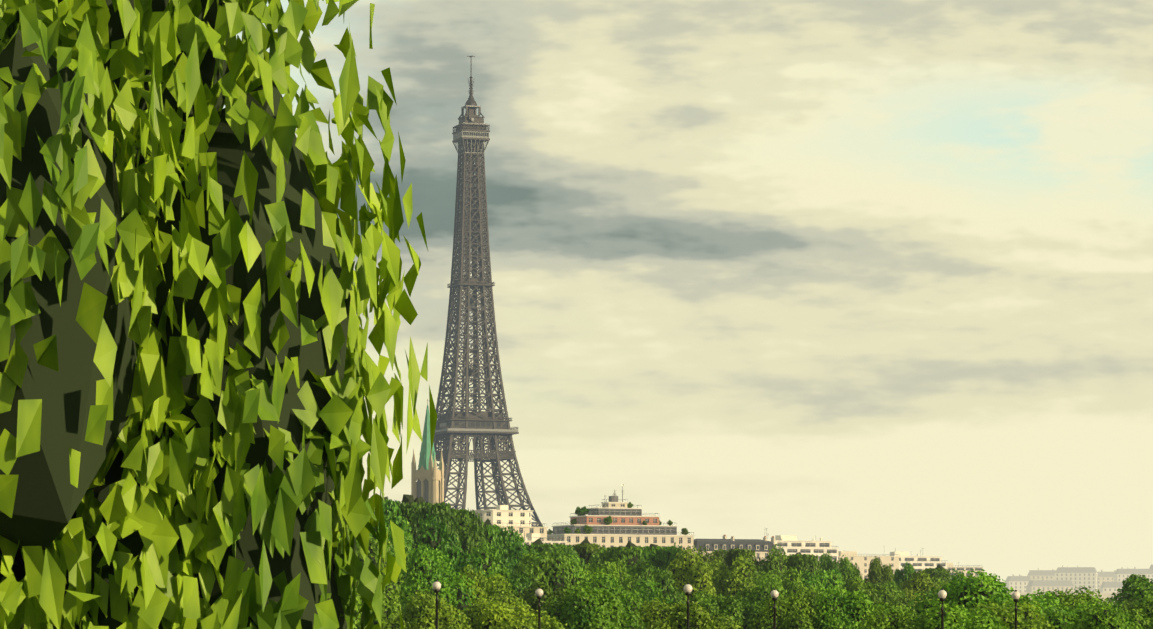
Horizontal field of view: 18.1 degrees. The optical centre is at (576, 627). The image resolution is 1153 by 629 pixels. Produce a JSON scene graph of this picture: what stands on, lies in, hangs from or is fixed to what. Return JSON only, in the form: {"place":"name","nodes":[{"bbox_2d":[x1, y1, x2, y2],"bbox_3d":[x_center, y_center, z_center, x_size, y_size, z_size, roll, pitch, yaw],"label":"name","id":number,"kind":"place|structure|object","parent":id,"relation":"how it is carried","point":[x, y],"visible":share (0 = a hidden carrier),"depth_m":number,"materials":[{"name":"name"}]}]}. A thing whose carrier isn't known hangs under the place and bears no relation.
{"place":"outdoors","nodes":[
{"label":"outdoors","id":0,"kind":"place"},
{"bbox_2d":[523,531,567,545],"bbox_3d":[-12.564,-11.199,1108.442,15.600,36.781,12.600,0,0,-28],"label":"cream block","id":1,"kind":"structure","parent":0,"point":[529,538],"depth_m":1105.90,"materials":[{"name":"beige concrete"}]},
{"bbox_2d":[547,484,694,553],"bbox_3d":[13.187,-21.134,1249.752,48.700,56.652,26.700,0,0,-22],"label":"terraced block","id":2,"kind":"structure","parent":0,"point":[625,527],"depth_m":1242.15,"materials":[{"name":"stone"}]},
{"bbox_2d":[564,527,570,533],"bbox_3d":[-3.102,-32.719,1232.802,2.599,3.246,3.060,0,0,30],"label":"shrub","id":3,"kind":"object","parent":2,"relation":"on","point":[567,530],"visible":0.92,"depth_m":1232.22,"materials":[{"name":"green plant"}]},
{"bbox_2d":[570,518,576,524],"bbox_3d":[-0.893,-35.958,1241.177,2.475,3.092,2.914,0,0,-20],"label":"shrub","id":4,"kind":"object","parent":2,"relation":"on","point":[573,521],"visible":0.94,"depth_m":1240.65,"materials":[{"name":"green plant"}]},
{"bbox_2d":[575,506,580,515],"bbox_3d":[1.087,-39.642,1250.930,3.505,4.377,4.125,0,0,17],"label":"shrub","id":5,"kind":"object","parent":2,"relation":"on","point":[576,510],"visible":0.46,"depth_m":1250.10,"materials":[{"name":"green plant"}]},
{"bbox_2d":[578,506,589,515],"bbox_3d":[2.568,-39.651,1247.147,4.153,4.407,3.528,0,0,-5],"label":"shrub","id":6,"kind":"object","parent":2,"relation":"on","point":[583,510],"visible":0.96,"depth_m":1246.47,"materials":[{"name":"green plant"}]},
{"bbox_2d":[583,524,592,533],"bbox_3d":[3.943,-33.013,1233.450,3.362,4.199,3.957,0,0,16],"label":"shrub","id":7,"kind":"object","parent":2,"relation":"on","point":[587,529],"visible":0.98,"depth_m":1232.66,"materials":[{"name":"green plant"}]},
{"bbox_2d":[603,515,612,524],"bbox_3d":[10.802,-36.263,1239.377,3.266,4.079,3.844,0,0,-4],"label":"shrub","id":8,"kind":"object","parent":2,"relation":"on","point":[607,520],"visible":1,"depth_m":1238.79,"materials":[{"name":"green plant"}]},
{"bbox_2d":[681,528,688,534],"bbox_3d":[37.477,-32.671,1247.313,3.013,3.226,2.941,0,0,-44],"label":"shrub","id":9,"kind":"object","parent":2,"relation":"on","point":[684,531],"visible":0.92,"depth_m":1246.67,"materials":[{"name":"green plant"}]},
{"bbox_2d":[223,0,1152,592],"label":"sky","id":10,"kind":"structure","parent":0,"point":[866,277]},
{"bbox_2d":[694,535,776,560],"bbox_3d":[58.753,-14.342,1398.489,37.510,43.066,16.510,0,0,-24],"label":"stone block","id":11,"kind":"structure","parent":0,"point":[760,547],"depth_m":1394.32,"materials":[{"name":"stone"}]},
{"bbox_2d":[766,528,838,568],"bbox_3d":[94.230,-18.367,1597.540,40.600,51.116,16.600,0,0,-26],"label":"block","id":12,"kind":"structure","parent":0,"point":[791,544],"depth_m":1594.23,"materials":[{"name":"beige concrete"}]},
{"bbox_2d":[838,551,899,579],"bbox_3d":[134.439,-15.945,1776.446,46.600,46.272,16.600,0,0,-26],"label":"block","id":13,"kind":"structure","parent":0,"point":[862,562],"depth_m":1771.98,"materials":[{"name":"stone"}]},
{"bbox_2d":[890,548,946,572],"bbox_3d":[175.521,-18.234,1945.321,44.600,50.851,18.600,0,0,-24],"label":"block","id":14,"kind":"structure","parent":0,"point":[918,562],"depth_m":1941.20,"materials":[{"name":"beige concrete"}]},
{"bbox_2d":[947,562,983,581],"bbox_3d":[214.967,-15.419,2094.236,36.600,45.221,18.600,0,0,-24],"label":"block","id":15,"kind":"structure","parent":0,"point":[950,567],"depth_m":2090.02,"materials":[{"name":"stone"}]},
{"bbox_2d":[1009,593,1117,604],"bbox_3d":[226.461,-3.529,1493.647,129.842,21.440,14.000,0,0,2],"label":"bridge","id":16,"kind":"structure","parent":0,"point":[1105,595],"depth_m":1487.91,"materials":[{"name":"beige"}]},
{"label":"ground","id":17,"kind":"structure","parent":0,"visible":0},
{"bbox_2d":[0,0,436,628],"bbox_3d":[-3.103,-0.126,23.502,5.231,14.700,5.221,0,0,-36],"label":"tree","id":18,"kind":"object","parent":17,"relation":"on","point":[190,374],"visible":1,"depth_m":21.84,"materials":[{"name":"green plant"}]},
{"bbox_2d":[351,586,361,628],"bbox_3d":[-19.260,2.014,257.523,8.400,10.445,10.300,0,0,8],"label":"tree","id":19,"kind":"object","parent":17,"relation":"on","point":[356,623],"visible":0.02,"depth_m":257.99,"materials":[{"name":"green plant"}]},
{"bbox_2d":[336,535,404,628],"bbox_3d":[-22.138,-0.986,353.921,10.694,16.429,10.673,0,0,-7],"label":"tree","id":20,"kind":"object","parent":17,"relation":"on","point":[391,601],"visible":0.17,"depth_m":351.16,"materials":[{"name":"green plant"}]},
{"bbox_2d":[369,513,414,576],"bbox_3d":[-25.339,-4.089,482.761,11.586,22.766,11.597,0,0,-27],"label":"tree","id":21,"kind":"object","parent":17,"relation":"on","point":[402,525],"visible":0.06,"depth_m":482.52,"materials":[{"name":"green plant"}]},
{"bbox_2d":[382,496,401,525],"bbox_3d":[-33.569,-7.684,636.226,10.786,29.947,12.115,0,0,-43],"label":"tree","id":22,"kind":"object","parent":17,"relation":"on","point":[391,507],"visible":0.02,"depth_m":630.91,"materials":[{"name":"green plant"}]},
{"bbox_2d":[381,589,471,628],"bbox_3d":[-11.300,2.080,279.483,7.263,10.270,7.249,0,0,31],"label":"tree","id":23,"kind":"object","parent":17,"relation":"on","point":[421,611],"visible":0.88,"depth_m":278.53,"materials":[{"name":"green plant"}]},
{"bbox_2d":[411,399,443,503],"bbox_3d":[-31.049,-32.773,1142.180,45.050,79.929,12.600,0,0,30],"label":"church steeple","id":24,"kind":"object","parent":17,"relation":"on","point":[428,477],"depth_m":1149.63,"materials":[{"name":"stone"}]},
{"bbox_2d":[396,494,460,553],"bbox_3d":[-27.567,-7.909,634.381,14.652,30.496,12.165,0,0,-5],"label":"tree","id":25,"kind":"object","parent":17,"relation":"on","point":[415,511],"visible":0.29,"depth_m":631.83,"materials":[{"name":"green plant"}]},
{"bbox_2d":[393,542,477,620],"bbox_3d":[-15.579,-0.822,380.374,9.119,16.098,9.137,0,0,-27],"label":"tree","id":26,"kind":"object","parent":17,"relation":"on","point":[425,570],"visible":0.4,"depth_m":377.75,"materials":[{"name":"green plant"}]},
{"bbox_2d":[414,513,484,586],"bbox_3d":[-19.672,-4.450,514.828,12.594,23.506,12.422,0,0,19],"label":"tree","id":27,"kind":"object","parent":17,"relation":"on","point":[433,536],"visible":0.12,"depth_m":512.61,"materials":[{"name":"green plant"}]},
{"bbox_2d":[441,502,491,567],"bbox_3d":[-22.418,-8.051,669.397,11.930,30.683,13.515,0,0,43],"label":"tree","id":28,"kind":"object","parent":17,"relation":"on","point":[470,530],"visible":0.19,"depth_m":667.50,"materials":[{"name":"green plant"}]},
{"bbox_2d":[454,565,526,620],"bbox_3d":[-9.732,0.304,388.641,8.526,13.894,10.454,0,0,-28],"label":"tree","id":29,"kind":"object","parent":17,"relation":"on","point":[495,589],"visible":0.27,"depth_m":386.91,"materials":[{"name":"green plant"}]},
{"bbox_2d":[433,55,552,534],"bbox_3d":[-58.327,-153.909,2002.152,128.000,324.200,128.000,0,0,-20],"label":"lattice tower","id":30,"kind":"structure","parent":17,"relation":"on","point":[471,138],"depth_m":1995.53,"materials":[{"name":"metal"}]},
{"bbox_2d":[469,542,531,600],"bbox_3d":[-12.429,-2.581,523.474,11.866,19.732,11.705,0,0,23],"label":"tree","id":31,"kind":"object","parent":17,"relation":"on","point":[492,564],"visible":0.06,"depth_m":521.87,"materials":[{"name":"green plant"}]},
{"bbox_2d":[484,519,524,565],"bbox_3d":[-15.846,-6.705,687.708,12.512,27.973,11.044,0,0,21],"label":"tree","id":32,"kind":"object","parent":17,"relation":"on","point":[495,538],"visible":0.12,"depth_m":683.92,"materials":[{"name":"green plant"}]},
{"bbox_2d":[462,598,568,628],"bbox_3d":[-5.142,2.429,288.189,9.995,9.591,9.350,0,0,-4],"label":"tree","id":33,"kind":"object","parent":17,"relation":"on","point":[491,615],"visible":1,"depth_m":287.89,"materials":[{"name":"green plant"}]},
{"bbox_2d":[500,526,541,580],"bbox_3d":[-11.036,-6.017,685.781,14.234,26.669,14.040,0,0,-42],"label":"tree","id":34,"kind":"object","parent":17,"relation":"on","point":[518,551],"visible":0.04,"depth_m":683.21,"materials":[{"name":"green plant"}]},
{"bbox_2d":[498,523,547,540],"bbox_3d":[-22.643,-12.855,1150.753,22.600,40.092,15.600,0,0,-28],"label":"cream block","id":35,"kind":"structure","parent":17,"relation":"on","point":[542,530],"depth_m":1146.54,"materials":[{"name":"stone"}]},
{"bbox_2d":[471,505,532,526],"bbox_3d":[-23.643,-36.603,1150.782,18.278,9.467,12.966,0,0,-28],"label":"building","id":36,"kind":"structure","parent":35,"relation":"on","point":[502,515],"depth_m":1145.56,"materials":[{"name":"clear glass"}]},
{"bbox_2d":[511,549,572,593],"bbox_3d":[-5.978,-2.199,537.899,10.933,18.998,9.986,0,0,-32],"label":"tree","id":37,"kind":"object","parent":17,"relation":"on","point":[549,570],"visible":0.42,"depth_m":535.54,"materials":[{"name":"green plant"}]},
{"bbox_2d":[515,582,571,621],"bbox_3d":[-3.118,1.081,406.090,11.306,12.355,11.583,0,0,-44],"label":"tree","id":38,"kind":"object","parent":17,"relation":"on","point":[529,596],"visible":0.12,"depth_m":405.54,"materials":[{"name":"green plant"}]},
{"bbox_2d":[528,538,587,570],"bbox_3d":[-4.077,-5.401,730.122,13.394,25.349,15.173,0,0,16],"label":"tree","id":39,"kind":"object","parent":17,"relation":"on","point":[537,545],"visible":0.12,"depth_m":729.15,"materials":[{"name":"green plant"}]},
{"bbox_2d":[562,554,590,590],"bbox_3d":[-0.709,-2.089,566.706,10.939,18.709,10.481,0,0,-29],"label":"tree","id":40,"kind":"object","parent":17,"relation":"on","point":[579,575],"visible":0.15,"depth_m":563.88,"materials":[{"name":"green plant"}]},
{"bbox_2d":[573,538,609,564],"bbox_3d":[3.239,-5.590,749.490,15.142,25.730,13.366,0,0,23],"label":"tree","id":41,"kind":"object","parent":17,"relation":"on","point":[585,548],"visible":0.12,"depth_m":744.52,"materials":[{"name":"green plant"}]},
{"bbox_2d":[540,582,645,628],"bbox_3d":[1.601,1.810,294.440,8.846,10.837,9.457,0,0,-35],"label":"tree","id":42,"kind":"object","parent":17,"relation":"on","point":[581,607],"visible":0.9,"depth_m":291.55,"materials":[{"name":"green plant"}]},
{"bbox_2d":[581,558,643,592],"bbox_3d":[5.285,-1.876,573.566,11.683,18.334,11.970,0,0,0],"label":"tree","id":43,"kind":"object","parent":17,"relation":"on","point":[616,567],"visible":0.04,"depth_m":571.32,"materials":[{"name":"green plant"}]},
{"bbox_2d":[582,567,645,623],"bbox_3d":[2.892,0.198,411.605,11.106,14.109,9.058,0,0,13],"label":"tree","id":44,"kind":"object","parent":17,"relation":"on","point":[631,602],"visible":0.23,"depth_m":409.85,"materials":[{"name":"green plant"}]},
{"bbox_2d":[589,541,643,581],"bbox_3d":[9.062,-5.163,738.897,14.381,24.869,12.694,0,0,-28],"label":"tree","id":45,"kind":"object","parent":17,"relation":"on","point":[629,554],"visible":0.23,"depth_m":735.12,"materials":[{"name":"green plant"}]},
{"bbox_2d":[622,560,686,603],"bbox_3d":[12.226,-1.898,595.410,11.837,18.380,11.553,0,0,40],"label":"tree","id":46,"kind":"object","parent":17,"relation":"on","point":[643,569],"visible":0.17,"depth_m":594.82,"materials":[{"name":"green plant"}]},
{"bbox_2d":[630,577,682,615],"bbox_3d":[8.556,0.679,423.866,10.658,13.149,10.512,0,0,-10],"label":"tree","id":47,"kind":"object","parent":17,"relation":"on","point":[647,594],"visible":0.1,"depth_m":424.39,"materials":[{"name":"green plant"}]},
{"bbox_2d":[642,544,676,575],"bbox_3d":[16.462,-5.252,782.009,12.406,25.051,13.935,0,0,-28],"label":"tree","id":48,"kind":"object","parent":17,"relation":"on","point":[656,555],"visible":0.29,"depth_m":778.78,"materials":[{"name":"green plant"}]},
{"bbox_2d":[668,542,685,595],"bbox_3d":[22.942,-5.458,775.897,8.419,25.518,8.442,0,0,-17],"label":"tree","id":49,"kind":"object","parent":17,"relation":"on","point":[674,551],"visible":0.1,"depth_m":774.50,"materials":[{"name":"green plant"}]},
{"bbox_2d":[635,598,741,628],"bbox_3d":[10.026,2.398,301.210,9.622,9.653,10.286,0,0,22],"label":"tree","id":50,"kind":"object","parent":17,"relation":"on","point":[653,617],"visible":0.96,"depth_m":299.26,"materials":[{"name":"green plant"}]},
{"bbox_2d":[666,545,716,604],"bbox_3d":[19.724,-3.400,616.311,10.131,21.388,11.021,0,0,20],"label":"tree","id":51,"kind":"object","parent":17,"relation":"on","point":[689,567],"visible":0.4,"depth_m":615.41,"materials":[{"name":"green plant"}]},
{"bbox_2d":[697,545,727,569],"bbox_3d":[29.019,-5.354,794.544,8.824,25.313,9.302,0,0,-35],"label":"tree","id":52,"kind":"object","parent":17,"relation":"on","point":[705,557],"visible":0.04,"depth_m":793.47,"materials":[{"name":"green plant"}]},
{"bbox_2d":[690,591,744,628],"bbox_3d":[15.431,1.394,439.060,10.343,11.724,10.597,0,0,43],"label":"tree","id":53,"kind":"object","parent":17,"relation":"on","point":[719,605],"visible":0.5,"depth_m":437.43,"materials":[{"name":"green plant"}]},
{"bbox_2d":[706,555,758,601],"bbox_3d":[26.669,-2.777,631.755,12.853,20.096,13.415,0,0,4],"label":"tree","id":54,"kind":"object","parent":17,"relation":"on","point":[727,582],"visible":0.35,"depth_m":628.39,"materials":[{"name":"green plant"}]},
{"bbox_2d":[709,547,756,570],"bbox_3d":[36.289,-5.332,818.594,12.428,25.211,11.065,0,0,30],"label":"tree","id":55,"kind":"object","parent":17,"relation":"on","point":[730,556],"visible":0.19,"depth_m":815.60,"materials":[{"name":"green plant"}]},
{"bbox_2d":[732,576,785,628],"bbox_3d":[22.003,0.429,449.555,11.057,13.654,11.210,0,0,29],"label":"tree","id":56,"kind":"object","parent":17,"relation":"on","point":[752,602],"visible":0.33,"depth_m":447.40,"materials":[{"name":"green plant"}]},
{"bbox_2d":[751,544,788,583],"bbox_3d":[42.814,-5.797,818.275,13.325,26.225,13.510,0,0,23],"label":"tree","id":57,"kind":"object","parent":17,"relation":"on","point":[774,564],"visible":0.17,"depth_m":816.12,"materials":[{"name":"green plant"}]},
{"bbox_2d":[754,567,807,600],"bbox_3d":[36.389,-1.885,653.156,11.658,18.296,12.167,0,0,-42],"label":"tree","id":58,"kind":"object","parent":17,"relation":"on","point":[791,581],"visible":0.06,"depth_m":651.77,"materials":[{"name":"green plant"}]},
{"bbox_2d":[746,585,820,628],"bbox_3d":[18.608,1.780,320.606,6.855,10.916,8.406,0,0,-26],"label":"tree","id":59,"kind":"object","parent":17,"relation":"on","point":[796,612],"visible":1,"depth_m":319.32,"materials":[{"name":"green plant"}]},
{"bbox_2d":[781,552,821,576],"bbox_3d":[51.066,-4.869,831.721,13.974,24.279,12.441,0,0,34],"label":"tree","id":60,"kind":"object","parent":17,"relation":"on","point":[803,562],"visible":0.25,"depth_m":826.51,"materials":[{"name":"green plant"}]},
{"bbox_2d":[801,584,823,608],"bbox_3d":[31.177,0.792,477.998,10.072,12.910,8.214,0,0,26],"label":"tree","id":61,"kind":"object","parent":17,"relation":"on","point":[814,592],"visible":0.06,"depth_m":475.25,"materials":[{"name":"green plant"}]},
{"bbox_2d":[799,568,845,596],"bbox_3d":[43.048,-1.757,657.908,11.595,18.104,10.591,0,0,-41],"label":"tree","id":62,"kind":"object","parent":17,"relation":"on","point":[825,583],"visible":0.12,"depth_m":655.71,"materials":[{"name":"green plant"}]},
{"bbox_2d":[819,551,840,576],"bbox_3d":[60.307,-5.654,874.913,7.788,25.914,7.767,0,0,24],"label":"tree","id":63,"kind":"object","parent":17,"relation":"on","point":[826,563],"visible":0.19,"depth_m":874.97,"materials":[{"name":"green plant"}]},
{"bbox_2d":[823,573,867,593],"bbox_3d":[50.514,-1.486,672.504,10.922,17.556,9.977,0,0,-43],"label":"tree","id":64,"kind":"object","parent":17,"relation":"on","point":[855,584],"visible":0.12,"depth_m":670.99,"materials":[{"name":"green plant"}]},
{"bbox_2d":[836,554,864,584],"bbox_3d":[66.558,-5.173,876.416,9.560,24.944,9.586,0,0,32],"label":"tree","id":65,"kind":"object","parent":17,"relation":"on","point":[847,568],"visible":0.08,"depth_m":875.21,"materials":[{"name":"green plant"}]},
{"bbox_2d":[812,585,893,628],"bbox_3d":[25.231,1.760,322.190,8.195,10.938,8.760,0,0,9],"label":"tree","id":66,"kind":"object","parent":17,"relation":"on","point":[848,610],"visible":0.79,"depth_m":319.90,"materials":[{"name":"green plant"}]},
{"bbox_2d":[834,586,905,610],"bbox_3d":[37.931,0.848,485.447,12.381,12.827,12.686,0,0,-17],"label":"tree","id":67,"kind":"object","parent":17,"relation":"on","point":[870,592],"visible":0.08,"depth_m":483.22,"materials":[{"name":"green plant"}]},
{"bbox_2d":[864,556,893,586],"bbox_3d":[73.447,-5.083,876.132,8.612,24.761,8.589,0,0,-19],"label":"tree","id":68,"kind":"object","parent":17,"relation":"on","point":[876,574],"visible":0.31,"depth_m":876.05,"materials":[{"name":"green plant"}]},
{"bbox_2d":[864,580,906,611],"bbox_3d":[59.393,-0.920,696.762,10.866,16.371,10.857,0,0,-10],"label":"tree","id":69,"kind":"object","parent":17,"relation":"on","point":[888,590],"visible":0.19,"depth_m":694.52,"materials":[{"name":"green plant"}]},
{"bbox_2d":[857,604,917,628],"bbox_3d":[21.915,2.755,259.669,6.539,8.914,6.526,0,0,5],"label":"tree","id":70,"kind":"object","parent":17,"relation":"on","point":[907,608],"visible":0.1,"depth_m":258.38,"materials":[{"name":"green plant"}]},
{"bbox_2d":[858,602,937,628],"bbox_3d":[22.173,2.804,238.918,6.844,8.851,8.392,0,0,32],"label":"tree","id":71,"kind":"object","parent":17,"relation":"on","point":[887,618],"visible":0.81,"depth_m":238.54,"materials":[{"name":"green plant"}]},
{"bbox_2d":[892,561,915,587],"bbox_3d":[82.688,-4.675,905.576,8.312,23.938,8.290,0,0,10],"label":"tree","id":72,"kind":"object","parent":17,"relation":"on","point":[902,576],"visible":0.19,"depth_m":903.74,"materials":[{"name":"green plant"}]},
{"bbox_2d":[893,596,915,612],"bbox_3d":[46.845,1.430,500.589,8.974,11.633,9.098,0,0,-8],"label":"tree","id":73,"kind":"object","parent":17,"relation":"on","point":[903,600],"visible":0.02,"depth_m":500.05,"materials":[{"name":"green plant"}]},
{"bbox_2d":[899,569,940,606],"bbox_3d":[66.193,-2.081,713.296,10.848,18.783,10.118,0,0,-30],"label":"tree","id":74,"kind":"object","parent":17,"relation":"on","point":[920,583],"visible":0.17,"depth_m":711.98,"materials":[{"name":"green plant"}]},
{"bbox_2d":[915,564,950,582],"bbox_3d":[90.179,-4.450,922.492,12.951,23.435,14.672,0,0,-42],"label":"tree","id":75,"kind":"object","parent":17,"relation":"on","point":[939,571],"visible":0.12,"depth_m":918.84,"materials":[{"name":"green plant"}]},
{"bbox_2d":[929,577,963,588],"bbox_3d":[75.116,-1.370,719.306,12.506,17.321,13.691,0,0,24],"label":"tree","id":76,"kind":"object","parent":17,"relation":"on","point":[941,583],"depth_m":718.67,"materials":[{"name":"green plant"}]},
{"bbox_2d":[950,568,962,583],"bbox_3d":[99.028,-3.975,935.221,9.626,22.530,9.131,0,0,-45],"label":"tree","id":77,"kind":"object","parent":17,"relation":"on","point":[954,571],"depth_m":935.88,"materials":[{"name":"green plant"}]},
{"bbox_2d":[915,599,1009,628],"bbox_3d":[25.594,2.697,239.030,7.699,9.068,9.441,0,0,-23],"label":"tree","id":78,"kind":"object","parent":17,"relation":"on","point":[955,619],"visible":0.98,"depth_m":237.39,"materials":[{"name":"green plant"}]},
{"bbox_2d":[903,569,1052,620],"bbox_3d":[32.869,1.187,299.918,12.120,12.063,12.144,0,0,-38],"label":"tree","id":79,"kind":"object","parent":17,"relation":"on","point":[968,593],"visible":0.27,"depth_m":296.31,"materials":[{"name":"green plant"}]},
{"bbox_2d":[969,597,1058,628],"bbox_3d":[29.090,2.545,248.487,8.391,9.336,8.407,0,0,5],"label":"tree","id":80,"kind":"object","parent":17,"relation":"on","point":[1027,618],"visible":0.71,"depth_m":247.75,"materials":[{"name":"green plant"}]},
{"bbox_2d":[1005,574,1030,592],"bbox_3d":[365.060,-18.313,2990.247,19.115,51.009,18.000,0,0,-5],"label":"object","id":81,"kind":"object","parent":17,"relation":"on","point":[1019,583],"visible":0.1,"depth_m":2981.58,"materials":[{"name":"beige stone"}]},
{"bbox_2d":[1008,589,1067,615],"bbox_3d":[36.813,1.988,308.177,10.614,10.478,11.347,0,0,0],"label":"tree","id":82,"kind":"object","parent":17,"relation":"on","point":[1043,599],"visible":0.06,"depth_m":309.57,"materials":[{"name":"green plant"}]},
{"bbox_2d":[1027,568,1055,579],"bbox_3d":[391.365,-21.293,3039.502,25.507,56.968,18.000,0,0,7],"label":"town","id":83,"kind":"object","parent":17,"relation":"on","point":[1038,574],"visible":0.06,"depth_m":3031.28,"materials":[{"name":"beige stone"}]},
{"bbox_2d":[1026,578,1073,592],"bbox_3d":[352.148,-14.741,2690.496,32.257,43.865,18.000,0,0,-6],"label":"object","id":84,"kind":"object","parent":17,"relation":"on","point":[1044,584],"visible":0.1,"depth_m":2682.37,"materials":[{"name":"beige stone"}]},
{"bbox_2d":[1038,597,1103,628],"bbox_3d":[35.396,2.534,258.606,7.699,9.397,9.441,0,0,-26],"label":"tree","id":85,"kind":"object","parent":17,"relation":"on","point":[1057,617],"visible":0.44,"depth_m":257.26,"materials":[{"name":"green plant"}]},
{"bbox_2d":[1039,586,1112,611],"bbox_3d":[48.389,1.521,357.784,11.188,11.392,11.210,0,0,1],"label":"tree","id":86,"kind":"object","parent":17,"relation":"on","point":[1067,600],"visible":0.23,"depth_m":357.10,"materials":[{"name":"green plant"}]},
{"bbox_2d":[1055,565,1097,592],"bbox_3d":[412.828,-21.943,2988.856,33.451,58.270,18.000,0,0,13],"label":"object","id":87,"kind":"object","parent":17,"relation":"on","point":[1086,577],"visible":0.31,"depth_m":2979.84,"materials":[{"name":"beige stone"}]},
{"bbox_2d":[1064,597,1143,628],"bbox_3d":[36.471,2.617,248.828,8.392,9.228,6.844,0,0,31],"label":"tree","id":88,"kind":"object","parent":17,"relation":"on","point":[1101,617],"visible":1,"depth_m":246.62,"materials":[{"name":"green plant"}]},
{"bbox_2d":[1097,570,1115,591],"bbox_3d":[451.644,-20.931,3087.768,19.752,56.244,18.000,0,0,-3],"label":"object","id":89,"kind":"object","parent":17,"relation":"on","point":[1105,576],"visible":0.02,"depth_m":3078.94,"materials":[{"name":"beige stone"}]},
{"bbox_2d":[1100,582,1122,592],"bbox_3d":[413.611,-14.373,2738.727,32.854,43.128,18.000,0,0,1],"label":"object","id":90,"kind":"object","parent":17,"relation":"on","point":[1108,587],"visible":0.04,"depth_m":2730.30,"materials":[{"name":"beige"}]},
{"bbox_2d":[1107,574,1152,607],"bbox_3d":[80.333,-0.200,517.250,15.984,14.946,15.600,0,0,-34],"label":"tree","id":91,"kind":"object","parent":17,"relation":"on","point":[1135,586],"visible":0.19,"depth_m":517.15,"materials":[{"name":"green plant"}]},
{"bbox_2d":[1114,567,1152,581],"bbox_3d":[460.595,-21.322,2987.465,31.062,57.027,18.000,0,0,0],"label":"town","id":92,"kind":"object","parent":17,"relation":"on","point":[1121,574],"visible":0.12,"depth_m":2979.07,"materials":[{"name":"beige"}]},
{"bbox_2d":[1118,586,1152,613],"bbox_3d":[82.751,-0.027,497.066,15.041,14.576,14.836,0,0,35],"label":"tree","id":93,"kind":"object","parent":17,"relation":"on","point":[1126,604],"visible":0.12,"depth_m":495.18,"materials":[{"name":"green plant"}]},
{"bbox_2d":[1120,596,1152,628],"bbox_3d":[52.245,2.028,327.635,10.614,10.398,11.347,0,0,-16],"label":"tree","id":94,"kind":"object","parent":17,"relation":"on","point":[1140,612],"visible":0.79,"depth_m":327.41,"materials":[{"name":"green plant"}]},
{"bbox_3d":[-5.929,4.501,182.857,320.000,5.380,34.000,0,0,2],"label":"road deck","id":95,"kind":"structure","parent":0,"visible":0},
{"bbox_2d":[432,580,440,628],"bbox_3d":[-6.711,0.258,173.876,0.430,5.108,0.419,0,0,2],"label":"street lamp","id":96,"kind":"object","parent":95,"relation":"on","point":[436,585],"visible":1,"depth_m":173.82,"materials":[{"name":"white glass"}]},
{"bbox_2d":[535,587,542,628],"bbox_3d":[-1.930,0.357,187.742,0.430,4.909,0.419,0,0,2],"label":"street lamp","id":97,"kind":"object","parent":95,"relation":"on","point":[539,592],"visible":1,"depth_m":187.68,"materials":[{"name":"grey paint"}]},
{"bbox_2d":[684,583,692,628],"bbox_3d":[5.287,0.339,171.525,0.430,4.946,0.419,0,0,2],"label":"street lamp","id":98,"kind":"object","parent":95,"relation":"on","point":[688,588],"visible":1,"depth_m":171.46,"materials":[{"name":"grey paint"}]},
{"bbox_2d":[771,588,778,628],"bbox_3d":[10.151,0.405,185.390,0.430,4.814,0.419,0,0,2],"label":"street lamp","id":99,"kind":"object","parent":95,"relation":"on","point":[774,594],"visible":1,"depth_m":185.33,"materials":[{"name":"grey paint"}]},
{"bbox_2d":[938,588,946,628],"bbox_3d":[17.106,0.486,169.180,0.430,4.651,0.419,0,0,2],"label":"street lamp","id":100,"kind":"object","parent":95,"relation":"on","point":[942,593],"visible":1,"depth_m":169.12,"materials":[{"name":"grey paint"}]},
{"bbox_2d":[1012,590,1019,628],"bbox_3d":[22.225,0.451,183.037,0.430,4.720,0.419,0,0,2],"label":"street lamp","id":101,"kind":"object","parent":95,"relation":"on","point":[1015,595],"visible":1,"depth_m":182.97,"materials":[{"name":"grey paint"}]}
]}

